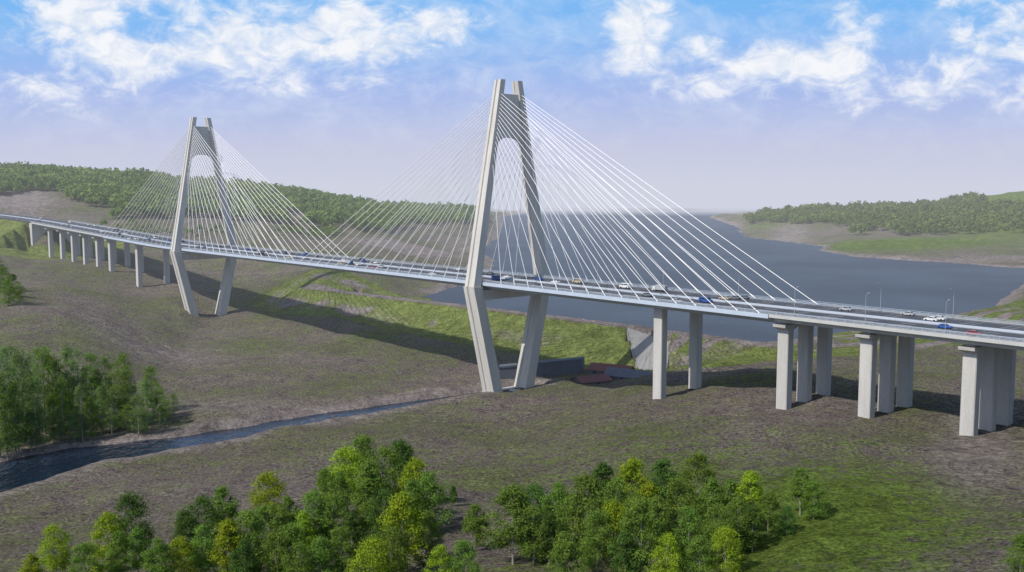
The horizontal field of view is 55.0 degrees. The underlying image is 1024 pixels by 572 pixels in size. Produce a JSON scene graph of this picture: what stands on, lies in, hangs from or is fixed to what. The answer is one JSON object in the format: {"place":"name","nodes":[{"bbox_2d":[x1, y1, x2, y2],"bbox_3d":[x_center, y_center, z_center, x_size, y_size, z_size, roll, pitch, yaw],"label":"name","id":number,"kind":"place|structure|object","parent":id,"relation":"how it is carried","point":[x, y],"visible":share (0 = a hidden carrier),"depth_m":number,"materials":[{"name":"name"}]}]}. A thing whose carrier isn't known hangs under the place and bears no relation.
{"place":"outdoors","nodes":[
{"label":"outdoors","id":0,"kind":"place"},
{"bbox_2d":[0,392,478,491],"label":"river water","id":1,"kind":"structure","parent":0,"point":[19,472],"depth_m":348.38,"materials":[{"name":"liquid"}]},
{"bbox_2d":[0,181,1023,571],"bbox_3d":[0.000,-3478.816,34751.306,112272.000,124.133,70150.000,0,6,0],"label":"ground","id":2,"kind":"structure","parent":0,"point":[920,485],"depth_m":400.76,"materials":[{"name":"green plant"}]},
{"bbox_2d":[0,374,18,457],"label":"tree","id":3,"kind":"object","parent":2,"relation":"on","point":[1,390],"visible":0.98,"depth_m":333.52,"materials":[{"name":"green plant"}]},
{"bbox_2d":[0,350,26,452],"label":"tree","id":4,"kind":"object","parent":2,"relation":"on","point":[6,372],"visible":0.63,"depth_m":338.72,"materials":[{"name":"green plant"}]},
{"bbox_2d":[0,380,33,454],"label":"tree","id":5,"kind":"object","parent":2,"relation":"on","point":[16,414],"visible":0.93,"depth_m":336.97,"materials":[{"name":"green plant"}]},
{"bbox_2d":[7,346,41,444],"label":"tree","id":6,"kind":"object","parent":2,"relation":"on","point":[25,364],"visible":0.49,"depth_m":348.65,"materials":[{"name":"green plant"}]},
{"bbox_2d":[18,553,45,571],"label":"tree","id":7,"kind":"object","parent":2,"relation":"on","point":[29,566],"visible":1,"depth_m":187.13,"materials":[{"name":"green plant"}]},
{"bbox_2d":[23,376,50,449],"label":"tree","id":8,"kind":"object","parent":2,"relation":"on","point":[32,382],"visible":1,"depth_m":343.20,"materials":[{"name":"green plant"}]},
{"bbox_2d":[23,344,61,433],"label":"tree","id":9,"kind":"object","parent":2,"relation":"on","point":[39,355],"visible":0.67,"depth_m":362.45,"materials":[{"name":"green plant"}]},
{"bbox_2d":[35,522,74,571],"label":"tree","id":10,"kind":"object","parent":2,"relation":"on","point":[53,560],"visible":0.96,"depth_m":198.70,"materials":[{"name":"green plant"}]},
{"bbox_2d":[42,357,73,419],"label":"tree","id":11,"kind":"object","parent":2,"relation":"on","point":[59,369],"visible":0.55,"depth_m":366.73,"materials":[{"name":"green plant"}]},
{"bbox_2d":[49,375,74,438],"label":"tree","id":12,"kind":"object","parent":2,"relation":"on","point":[61,384],"visible":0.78,"depth_m":357.30,"materials":[{"name":"green plant"}]},
{"bbox_2d":[63,348,91,423],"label":"tree","id":13,"kind":"object","parent":2,"relation":"on","point":[73,378],"visible":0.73,"depth_m":371.03,"materials":[{"name":"green plant"}]},
{"bbox_2d":[72,384,88,440],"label":"tree","id":14,"kind":"object","parent":2,"relation":"on","point":[79,388],"visible":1,"depth_m":354.30,"materials":[{"name":"green plant"}]},
{"bbox_2d":[67,541,105,571],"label":"tree","id":15,"kind":"object","parent":2,"relation":"on","point":[86,548],"visible":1,"depth_m":183.86,"materials":[{"name":"green plant"}]},
{"bbox_2d":[78,351,104,422],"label":"tree","id":16,"kind":"object","parent":2,"relation":"on","point":[89,366],"visible":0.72,"depth_m":372.64,"materials":[{"name":"green plant"}]},
{"bbox_2d":[89,354,116,420],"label":"tree","id":17,"kind":"object","parent":2,"relation":"on","point":[104,363],"visible":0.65,"depth_m":373.71,"materials":[{"name":"green plant"}]},
{"bbox_2d":[83,510,132,571],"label":"tree","id":18,"kind":"object","parent":2,"relation":"on","point":[106,527],"visible":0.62,"depth_m":198.08,"materials":[{"name":"green plant"}]},
{"bbox_2d":[102,530,132,571],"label":"tree","id":19,"kind":"object","parent":2,"relation":"on","point":[117,537],"visible":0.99,"depth_m":189.61,"materials":[{"name":"green plant"}]},
{"bbox_2d":[105,359,132,420],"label":"tree","id":20,"kind":"object","parent":2,"relation":"on","point":[117,384],"visible":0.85,"depth_m":372.71,"materials":[{"name":"green plant"}]},
{"bbox_2d":[117,369,139,425],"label":"tree","id":21,"kind":"object","parent":2,"relation":"on","point":[128,396],"visible":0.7,"depth_m":373.58,"materials":[{"name":"green plant"}]},
{"bbox_2d":[108,490,161,559],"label":"tree","id":22,"kind":"object","parent":2,"relation":"on","point":[139,511],"visible":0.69,"depth_m":208.77,"materials":[{"name":"green plant"}]},
{"bbox_2d":[126,394,149,434],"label":"tree","id":23,"kind":"object","parent":2,"relation":"on","point":[137,414],"visible":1,"depth_m":363.64,"materials":[{"name":"green plant"}]},
{"bbox_2d":[127,526,150,571],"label":"tree","id":24,"kind":"object","parent":2,"relation":"on","point":[140,546],"visible":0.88,"depth_m":194.21,"materials":[{"name":"green plant"}]},
{"bbox_2d":[140,536,176,571],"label":"tree","id":25,"kind":"object","parent":2,"relation":"on","point":[158,548],"visible":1,"depth_m":183.12,"materials":[{"name":"green plant"}]},
{"bbox_2d":[161,534,197,571],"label":"tree","id":26,"kind":"object","parent":2,"relation":"on","point":[176,561],"visible":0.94,"depth_m":186.71,"materials":[{"name":"green plant"}]},
{"bbox_2d":[168,509,205,564],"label":"tree","id":27,"kind":"object","parent":2,"relation":"on","point":[184,522],"visible":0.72,"depth_m":198.19,"materials":[{"name":"green plant"}]},
{"bbox_2d":[176,494,221,556],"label":"tree","id":28,"kind":"object","parent":2,"relation":"on","point":[202,500],"visible":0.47,"depth_m":204.46,"materials":[{"name":"green plant"}]},
{"bbox_2d":[184,523,222,571],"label":"tree","id":29,"kind":"object","parent":2,"relation":"on","point":[204,561],"visible":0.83,"depth_m":190.75,"materials":[{"name":"green plant"}]},
{"bbox_2d":[98,217,342,237],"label":"shrubs","id":30,"kind":"object","parent":2,"relation":"on","point":[330,229],"visible":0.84,"depth_m":1052.91,"materials":[{"name":"green plant"}]},
{"bbox_2d":[208,484,240,551],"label":"tree","id":31,"kind":"object","parent":2,"relation":"on","point":[229,511],"visible":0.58,"depth_m":210.54,"materials":[{"name":"green plant"}]},
{"bbox_2d":[205,518,250,571],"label":"tree","id":32,"kind":"object","parent":2,"relation":"on","point":[224,536],"visible":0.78,"depth_m":187.65,"materials":[{"name":"green plant"}]},
{"bbox_2d":[0,161,475,230],"bbox_3d":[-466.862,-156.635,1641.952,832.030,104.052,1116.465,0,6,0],"label":"woodland","id":33,"kind":"object","parent":2,"relation":"on","point":[102,185],"visible":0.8,"depth_m":1304.28,"materials":[{"name":"green plant"}]},
{"bbox_2d":[226,538,259,571],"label":"tree","id":34,"kind":"object","parent":2,"relation":"on","point":[246,552],"visible":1,"depth_m":181.94,"materials":[{"name":"green plant"}]},
{"bbox_2d":[226,508,280,571],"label":"tree","id":35,"kind":"object","parent":2,"relation":"on","point":[249,520],"visible":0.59,"depth_m":190.95,"materials":[{"name":"green plant"}]},
{"bbox_2d":[238,470,288,532],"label":"tree","id":36,"kind":"object","parent":2,"relation":"on","point":[267,477],"visible":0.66,"depth_m":222.09,"materials":[{"name":"green plant"}]},
{"bbox_2d":[249,503,281,562],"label":"tree","id":37,"kind":"object","parent":2,"relation":"on","point":[271,511],"visible":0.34,"depth_m":201.40,"materials":[{"name":"green plant"}]},
{"bbox_2d":[255,529,296,571],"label":"tree","id":38,"kind":"object","parent":2,"relation":"on","point":[275,536],"visible":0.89,"depth_m":186.43,"materials":[{"name":"green plant"}]},
{"bbox_2d":[273,494,301,549],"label":"tree","id":39,"kind":"object","parent":2,"relation":"on","point":[285,515],"visible":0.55,"depth_m":206.06,"materials":[{"name":"green plant"}]},
{"bbox_2d":[270,522,309,571],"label":"tree","id":40,"kind":"object","parent":2,"relation":"on","point":[291,530],"visible":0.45,"depth_m":190.63,"materials":[{"name":"green plant"}]},
{"bbox_2d":[280,541,316,571],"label":"tree","id":41,"kind":"object","parent":2,"relation":"on","point":[290,564],"visible":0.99,"depth_m":183.91,"materials":[{"name":"green plant"}]},
{"bbox_2d":[294,510,318,558],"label":"tree","id":42,"kind":"object","parent":2,"relation":"on","point":[308,530],"visible":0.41,"depth_m":199.89,"materials":[{"name":"green plant"}]},
{"bbox_2d":[293,488,336,548],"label":"tree","id":43,"kind":"object","parent":2,"relation":"on","point":[312,497],"visible":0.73,"depth_m":202.47,"materials":[{"name":"green plant"}]},
{"bbox_2d":[299,534,340,571],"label":"tree","id":44,"kind":"object","parent":2,"relation":"on","point":[319,542],"visible":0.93,"depth_m":186.52,"materials":[{"name":"green plant"}]},
{"bbox_2d":[309,467,334,510],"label":"tree","id":45,"kind":"object","parent":2,"relation":"on","point":[322,482],"visible":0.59,"depth_m":230.99,"materials":[{"name":"green plant"}]},
{"bbox_2d":[314,491,352,549],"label":"tree","id":46,"kind":"object","parent":2,"relation":"on","point":[335,499],"visible":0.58,"depth_m":204.29,"materials":[{"name":"green plant"}]},
{"bbox_2d":[324,471,353,522],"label":"tree","id":47,"kind":"object","parent":2,"relation":"on","point":[338,481],"visible":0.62,"depth_m":225.29,"materials":[{"name":"green plant"}]},
{"bbox_2d":[322,525,358,571],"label":"tree","id":48,"kind":"object","parent":2,"relation":"on","point":[341,533],"visible":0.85,"depth_m":189.54,"materials":[{"name":"green plant"}]},
{"bbox_2d":[320,445,367,512],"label":"tree","id":49,"kind":"object","parent":2,"relation":"on","point":[348,454],"visible":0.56,"depth_m":233.75,"materials":[{"name":"green plant"}]},
{"bbox_2d":[338,511,367,566],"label":"tree","id":50,"kind":"object","parent":2,"relation":"on","point":[350,519],"visible":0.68,"depth_m":195.80,"materials":[{"name":"green plant"}]},
{"bbox_2d":[330,432,386,485],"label":"tree","id":51,"kind":"object","parent":2,"relation":"on","point":[362,442],"visible":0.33,"depth_m":249.84,"materials":[{"name":"green plant"}]},
{"bbox_2d":[346,460,385,516],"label":"tree","id":52,"kind":"object","parent":2,"relation":"on","point":[367,466],"visible":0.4,"depth_m":219.18,"materials":[{"name":"green plant"}]},
{"bbox_2d":[351,478,385,537],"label":"tree","id":53,"kind":"object","parent":2,"relation":"on","point":[366,485],"visible":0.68,"depth_m":209.87,"materials":[{"name":"green plant"}]},
{"bbox_2d":[345,534,392,571],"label":"tree","id":54,"kind":"object","parent":2,"relation":"on","point":[371,559],"visible":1,"depth_m":175.94,"materials":[{"name":"green plant"}]},
{"bbox_2d":[360,487,405,543],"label":"tree","id":55,"kind":"object","parent":2,"relation":"on","point":[371,515],"visible":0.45,"depth_m":204.28,"materials":[{"name":"green plant"}]},
{"bbox_2d":[352,444,414,508],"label":"tree","id":56,"kind":"object","parent":2,"relation":"on","point":[388,453],"visible":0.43,"depth_m":227.94,"materials":[{"name":"green plant"}]},
{"bbox_2d":[369,524,413,571],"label":"tree","id":57,"kind":"object","parent":2,"relation":"on","point":[391,533],"visible":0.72,"depth_m":183.14,"materials":[{"name":"green plant"}]},
{"bbox_2d":[382,438,419,494],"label":"tree","id":58,"kind":"object","parent":2,"relation":"on","point":[406,449],"visible":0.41,"depth_m":243.82,"materials":[{"name":"green plant"}]},
{"bbox_2d":[376,492,428,571],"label":"tree","id":59,"kind":"object","parent":2,"relation":"on","point":[398,513],"visible":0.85,"depth_m":187.08,"materials":[{"name":"green plant"}]},
{"bbox_2d":[390,456,437,523],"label":"tree","id":60,"kind":"object","parent":2,"relation":"on","point":[415,464],"visible":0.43,"depth_m":222.91,"materials":[{"name":"green plant"}]},
{"bbox_2d":[401,478,428,531],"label":"tree","id":61,"kind":"object","parent":2,"relation":"on","point":[413,488],"visible":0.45,"depth_m":214.95,"materials":[{"name":"green plant"}]},
{"bbox_2d":[407,508,446,564],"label":"tree","id":62,"kind":"object","parent":2,"relation":"on","point":[428,516],"visible":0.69,"depth_m":195.99,"materials":[{"name":"green plant"}]},
{"bbox_2d":[406,469,456,531],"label":"tree","id":63,"kind":"object","parent":2,"relation":"on","point":[427,485],"visible":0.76,"depth_m":218.91,"materials":[{"name":"green plant"}]},
{"bbox_2d":[423,545,458,571],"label":"tree","id":64,"kind":"object","parent":2,"relation":"on","point":[440,549],"visible":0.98,"depth_m":176.30,"materials":[{"name":"green plant"}]},
{"bbox_2d":[448,538,481,571],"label":"tree","id":65,"kind":"object","parent":2,"relation":"on","point":[462,544],"visible":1,"depth_m":176.18,"materials":[{"name":"green plant"}]},
{"bbox_2d":[461,503,492,547],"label":"tree","id":66,"kind":"object","parent":2,"relation":"on","point":[473,524],"visible":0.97,"depth_m":203.31,"materials":[{"name":"green plant"}]},
{"bbox_2d":[480,482,539,564],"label":"tree","id":67,"kind":"object","parent":2,"relation":"on","point":[517,495],"visible":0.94,"depth_m":186.01,"materials":[{"name":"green plant"}]},
{"bbox_2d":[0,79,1023,435],"bbox_3d":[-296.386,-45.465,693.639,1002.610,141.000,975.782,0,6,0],"label":"cable stayed bridge","id":68,"kind":"structure","parent":2,"relation":"on","point":[988,375],"depth_m":420.43,"materials":[{"name":"concrete"}]},
{"bbox_2d":[503,481,551,540],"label":"tree","id":69,"kind":"object","parent":2,"relation":"on","point":[532,489],"visible":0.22,"depth_m":196.35,"materials":[{"name":"green plant"}]},
{"bbox_2d":[509,504,553,563],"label":"tree","id":70,"kind":"object","parent":2,"relation":"on","point":[528,546],"visible":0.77,"depth_m":184.44,"materials":[{"name":"green plant"}]},
{"bbox_2d":[499,356,584,379],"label":"retaining wall","id":71,"kind":"structure","parent":2,"relation":"on","point":[564,366],"depth_m":474.87,"materials":[{"name":"concrete"}]},
{"bbox_2d":[533,511,564,564],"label":"tree","id":72,"kind":"object","parent":2,"relation":"on","point":[550,517],"visible":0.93,"depth_m":183.57,"materials":[{"name":"green plant"}]},
{"bbox_2d":[538,480,574,538],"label":"tree","id":73,"kind":"object","parent":2,"relation":"on","point":[557,494],"visible":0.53,"depth_m":191.90,"materials":[{"name":"green plant"}]},
{"bbox_2d":[544,531,590,571],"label":"tree","id":74,"kind":"object","parent":2,"relation":"on","point":[564,545],"visible":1,"depth_m":168.60,"materials":[{"name":"green plant"}]},
{"bbox_2d":[549,493,596,553],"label":"tree","id":75,"kind":"object","parent":2,"relation":"on","point":[566,498],"visible":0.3,"depth_m":189.16,"materials":[{"name":"green plant"}]},
{"bbox_2d":[551,472,611,563],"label":"tree","id":76,"kind":"object","parent":2,"relation":"on","point":[585,497],"visible":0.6,"depth_m":184.14,"materials":[{"name":"green plant"}]},
{"bbox_2d":[570,373,612,383],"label":"shed","id":77,"kind":"structure","parent":2,"relation":"on","point":[597,378],"depth_m":456.71,"materials":[{"name":"metal"}]},
{"bbox_2d":[578,507,618,571],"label":"tree","id":78,"kind":"object","parent":2,"relation":"on","point":[597,517],"visible":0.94,"depth_m":175.88,"materials":[{"name":"green plant"}]},
{"bbox_2d":[586,461,621,513],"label":"tree","id":79,"kind":"object","parent":2,"relation":"on","point":[603,469],"visible":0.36,"depth_m":205.29,"materials":[{"name":"green plant"}]},
{"bbox_2d":[591,500,629,558],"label":"tree","id":80,"kind":"object","parent":2,"relation":"on","point":[615,509],"visible":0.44,"depth_m":178.44,"materials":[{"name":"green plant"}]},
{"bbox_2d":[587,362,634,374],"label":"shed","id":81,"kind":"structure","parent":2,"relation":"on","point":[596,368],"depth_m":473.31,"materials":[{"name":"metal"}]},
{"bbox_2d":[594,477,639,536],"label":"tree","id":82,"kind":"object","parent":2,"relation":"on","point":[619,487],"visible":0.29,"depth_m":196.73,"materials":[{"name":"green plant"}]},
{"bbox_2d":[607,531,644,571],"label":"tree","id":83,"kind":"object","parent":2,"relation":"on","point":[623,538],"visible":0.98,"depth_m":165.56,"materials":[{"name":"green plant"}]},
{"bbox_2d":[603,367,652,378],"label":"shed","id":84,"kind":"structure","parent":2,"relation":"on","point":[617,373],"depth_m":463.70,"materials":[{"name":"metal"}]},
{"bbox_2d":[613,456,648,504],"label":"tree","id":85,"kind":"object","parent":2,"relation":"on","point":[630,473],"visible":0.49,"depth_m":205.60,"materials":[{"name":"green plant"}]},
{"bbox_2d":[615,495,665,571],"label":"tree","id":86,"kind":"object","parent":2,"relation":"on","point":[636,514],"visible":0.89,"depth_m":166.51,"materials":[{"name":"green plant"}]},
{"bbox_2d":[624,325,670,369],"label":"spillway chute","id":87,"kind":"object","parent":2,"relation":"on","point":[641,345],"visible":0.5,"depth_m":492.91,"materials":[{"name":"concrete"}]},
{"bbox_2d":[642,494,674,559],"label":"tree","id":88,"kind":"object","parent":2,"relation":"on","point":[659,502],"visible":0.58,"depth_m":179.03,"materials":[{"name":"green plant"}]},
{"bbox_2d":[643,458,680,514],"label":"tree","id":89,"kind":"object","parent":2,"relation":"on","point":[662,473],"visible":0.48,"depth_m":203.26,"materials":[{"name":"green plant"}]},
{"bbox_2d":[645,531,687,571],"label":"tree","id":90,"kind":"object","parent":2,"relation":"on","point":[671,556],"visible":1,"depth_m":162.83,"materials":[{"name":"green plant"}]},
{"bbox_2d":[660,475,702,543],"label":"tree","id":91,"kind":"object","parent":2,"relation":"on","point":[683,494],"visible":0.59,"depth_m":184.64,"materials":[{"name":"green plant"}]},
{"bbox_2d":[666,505,706,568],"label":"tree","id":92,"kind":"object","parent":2,"relation":"on","point":[691,513],"visible":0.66,"depth_m":173.19,"materials":[{"name":"green plant"}]},
{"bbox_2d":[676,451,716,516],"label":"tree","id":93,"kind":"object","parent":2,"relation":"on","point":[701,458],"visible":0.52,"depth_m":199.75,"materials":[{"name":"green plant"}]},
{"bbox_2d":[682,535,714,571],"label":"tree","id":94,"kind":"object","parent":2,"relation":"on","point":[697,544],"visible":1,"depth_m":162.90,"materials":[{"name":"green plant"}]},
{"bbox_2d":[693,477,728,539],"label":"tree","id":95,"kind":"object","parent":2,"relation":"on","point":[711,483],"visible":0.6,"depth_m":184.75,"materials":[{"name":"green plant"}]},
{"bbox_2d":[697,502,745,562],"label":"tree","id":96,"kind":"object","parent":2,"relation":"on","point":[721,512],"visible":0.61,"depth_m":171.77,"materials":[{"name":"green plant"}]},
{"bbox_2d":[700,524,747,571],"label":"tree","id":97,"kind":"object","parent":2,"relation":"on","point":[728,532],"visible":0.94,"depth_m":164.33,"materials":[{"name":"green plant"}]},
{"bbox_2d":[716,478,745,527],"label":"tree","id":98,"kind":"object","parent":2,"relation":"on","point":[731,485],"visible":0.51,"depth_m":184.92,"materials":[{"name":"green plant"}]},
{"bbox_2d":[716,497,759,551],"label":"tree","id":99,"kind":"object","parent":2,"relation":"on","point":[739,503],"visible":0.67,"depth_m":175.72,"materials":[{"name":"green plant"}]},
{"bbox_2d":[733,469,767,515],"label":"tree","id":100,"kind":"object","parent":2,"relation":"on","point":[752,477],"visible":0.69,"depth_m":184.81,"materials":[{"name":"green plant"}]},
{"bbox_2d":[739,504,764,552],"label":"tree","id":101,"kind":"object","parent":2,"relation":"on","point":[753,509],"visible":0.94,"depth_m":174.86,"materials":[{"name":"green plant"}]},
{"bbox_2d":[755,491,782,536],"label":"tree","id":102,"kind":"object","parent":2,"relation":"on","point":[771,499],"visible":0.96,"depth_m":180.78,"materials":[{"name":"green plant"}]},
{"bbox_2d":[777,505,796,535],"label":"tree","id":103,"kind":"object","parent":2,"relation":"on","point":[786,514],"visible":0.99,"depth_m":181.41,"materials":[{"name":"green plant"}]},
{"bbox_2d":[783,467,816,514],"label":"tree","id":104,"kind":"object","parent":2,"relation":"on","point":[797,489],"visible":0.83,"depth_m":193.21,"materials":[{"name":"green plant"}]},
{"bbox_2d":[799,480,829,518],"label":"tree","id":105,"kind":"object","parent":2,"relation":"on","point":[813,508],"visible":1,"depth_m":190.21,"materials":[{"name":"green plant"}]},
{"bbox_2d":[742,191,1023,233],"bbox_3d":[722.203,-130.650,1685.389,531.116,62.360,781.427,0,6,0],"label":"woodland","id":106,"kind":"object","parent":2,"relation":"on","point":[950,213],"visible":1,"depth_m":1625.32,"materials":[{"name":"green plant"}]},
{"bbox_2d":[1001,533,1023,571],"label":"tree","id":107,"kind":"object","parent":2,"relation":"on","point":[1019,541],"visible":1,"depth_m":136.50,"materials":[{"name":"green plant"}]},
{"bbox_2d":[0,0,1023,187],"label":"sky","id":108,"kind":"structure","parent":0,"point":[309,93],"materials":[{"name":"blue"}]},
{"bbox_2d":[424,211,1023,341],"bbox_3d":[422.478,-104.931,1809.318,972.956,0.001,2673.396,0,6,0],"label":"lake water","id":109,"kind":"structure","parent":0,"point":[813,272],"depth_m":902.57,"materials":[{"name":"blue liquid"}]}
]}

